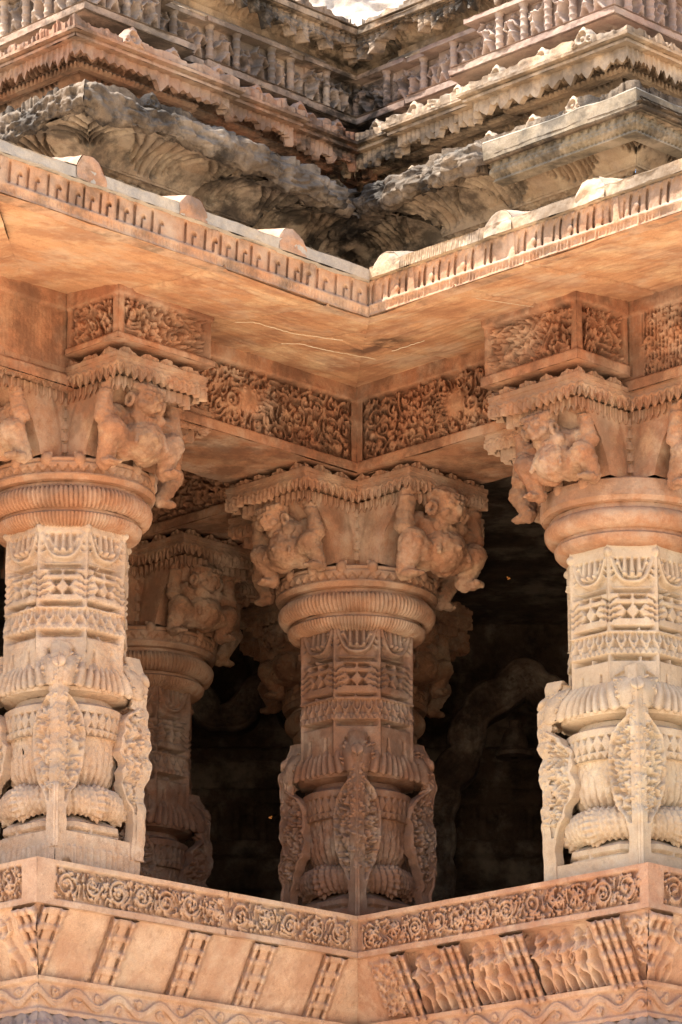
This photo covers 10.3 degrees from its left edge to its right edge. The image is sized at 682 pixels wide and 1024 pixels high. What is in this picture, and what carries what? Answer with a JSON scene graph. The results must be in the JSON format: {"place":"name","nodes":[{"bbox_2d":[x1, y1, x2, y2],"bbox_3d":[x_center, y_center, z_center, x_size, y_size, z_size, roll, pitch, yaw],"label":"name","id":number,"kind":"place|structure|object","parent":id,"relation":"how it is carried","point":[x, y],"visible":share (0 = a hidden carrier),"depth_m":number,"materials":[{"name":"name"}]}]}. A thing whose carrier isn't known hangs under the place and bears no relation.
{"place":"outdoors","nodes":[
{"label":"outdoors","id":0,"kind":"place"},
{"bbox_2d":[0,856,357,1023],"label":"parapet wall","id":1,"kind":"structure","parent":0,"point":[82,944],"depth_m":15.95,"materials":[{"name":"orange stone"}]},
{"bbox_2d":[0,346,210,874],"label":"carved pillar","id":2,"kind":"structure","parent":1,"relation":"on","point":[91,474],"depth_m":16.11,"materials":[{"name":"beige stone"}]},
{"bbox_2d":[64,284,214,372],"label":"beam end block","id":3,"kind":"structure","parent":2,"relation":"on","point":[116,316],"depth_m":16.22,"materials":[{"name":"orange stone"}]},
{"bbox_2d":[0,276,356,484],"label":"stone beam","id":4,"kind":"structure","parent":2,"relation":"on","point":[268,417],"depth_m":17.08,"materials":[{"name":"orange stone"}]},
{"bbox_2d":[0,476,567,630],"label":"interior ceiling","id":5,"kind":"structure","parent":0,"point":[531,590],"depth_m":20.87,"materials":[{"name":"stone"}]},
{"bbox_2d":[178,0,410,57],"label":"roof mass","id":6,"kind":"object","parent":5,"relation":"on","point":[356,11],"visible":0.01,"depth_m":19.12,"materials":[{"name":"stone"}]},
{"bbox_2d":[165,0,358,75],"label":"top cornice","id":7,"kind":"structure","parent":6,"relation":"attached to","point":[324,34],"depth_m":17.41,"materials":[{"name":"stone"}]},
{"bbox_2d":[0,0,364,132],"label":"figure frieze","id":8,"kind":"object","parent":7,"relation":"attached to","point":[246,60],"visible":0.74,"depth_m":17.09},
{"bbox_2d":[353,0,511,74],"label":"top cornice","id":9,"kind":"structure","parent":6,"relation":"attached to","point":[407,28],"depth_m":17.49,"materials":[{"name":"stone"}]},
{"bbox_2d":[345,0,681,132],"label":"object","id":10,"kind":"object","parent":9,"relation":"attached to","point":[510,33],"visible":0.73,"depth_m":16.96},
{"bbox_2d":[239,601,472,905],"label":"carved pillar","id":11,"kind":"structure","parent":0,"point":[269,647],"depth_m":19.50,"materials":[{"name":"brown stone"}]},
{"bbox_2d":[192,672,285,737],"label":"torana arch","id":12,"kind":"structure","parent":11,"relation":"attached to","point":[238,714],"depth_m":20.39,"materials":[{"name":"stone"}]},
{"bbox_2d":[356,158,681,389],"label":"stone eave","id":13,"kind":"object","parent":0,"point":[617,238],"visible":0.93,"depth_m":15.91,"materials":[{"name":"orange stone"}]},
{"bbox_2d":[327,80,681,268],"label":"lotus cornice","id":14,"kind":"structure","parent":13,"relation":"on","point":[626,129],"depth_m":16.46,"materials":[{"name":"stone"}]},
{"bbox_2d":[326,25,681,191],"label":"toothed cornice","id":15,"kind":"structure","parent":14,"relation":"on","point":[543,82],"depth_m":16.65,"materials":[{"name":"stone"}]},
{"bbox_2d":[357,862,681,1023],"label":"parapet wall","id":16,"kind":"structure","parent":0,"point":[602,947],"depth_m":16.02,"materials":[{"name":"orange stone"}]},
{"bbox_2d":[484,364,681,880],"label":"carved pillar","id":17,"kind":"structure","parent":16,"relation":"on","point":[593,459],"depth_m":16.18,"materials":[{"name":"stone"}]},
{"bbox_2d":[480,291,631,391],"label":"beam end block","id":18,"kind":"structure","parent":17,"relation":"on","point":[587,332],"depth_m":16.30,"materials":[{"name":"orange stone"}]},
{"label":"interior floor","id":19,"kind":"structure","parent":0,"visible":0},
{"bbox_2d":[111,529,259,887],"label":"carved pillar","id":20,"kind":"structure","parent":19,"relation":"on","point":[192,593],"depth_m":18.35,"materials":[{"name":"brown stone"}]},
{"bbox_2d":[0,625,578,900],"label":"back wall","id":21,"kind":"structure","parent":19,"relation":"on","point":[235,788],"depth_m":21.53,"materials":[{"name":"stone"}]},
{"bbox_2d":[225,462,487,915],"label":"carved pillar","id":22,"kind":"structure","parent":19,"relation":"on","point":[360,578],"depth_m":17.30,"materials":[{"name":"brown stone"}]},
{"bbox_2d":[1,470,242,578],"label":"stone beam","id":23,"kind":"structure","parent":22,"relation":"on","point":[200,502],"depth_m":18.25,"materials":[{"name":"orange stone"}]},
{"bbox_2d":[356,285,681,484],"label":"stone beam","id":24,"kind":"structure","parent":22,"relation":"on","point":[431,415],"depth_m":17.14,"materials":[{"name":"orange stone"}]},
{"bbox_2d":[432,657,569,901],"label":"torana arch","id":25,"kind":"structure","parent":19,"relation":"on","point":[511,687],"depth_m":20.34,"materials":[{"name":"stone"}]},
{"bbox_3d":[-4.735,1.380,18.256,5.377,3.466,5.378,0,-17,0],"label":"side wall","id":26,"kind":"object","parent":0,"visible":0},
{"bbox_2d":[0,139,375,387],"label":"stone eave","id":27,"kind":"object","parent":26,"relation":"on","point":[284,296],"visible":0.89,"depth_m":15.82,"materials":[{"name":"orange stone"}]},
{"bbox_2d":[0,79,379,263],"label":"lotus cornice","id":28,"kind":"structure","parent":27,"relation":"on","point":[148,142],"depth_m":16.34,"materials":[{"name":"stone"}]},
{"bbox_2d":[0,12,377,188],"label":"toothed cornice","id":29,"kind":"structure","parent":28,"relation":"on","point":[74,48],"depth_m":16.56,"materials":[{"name":"orange stone"}]}
]}

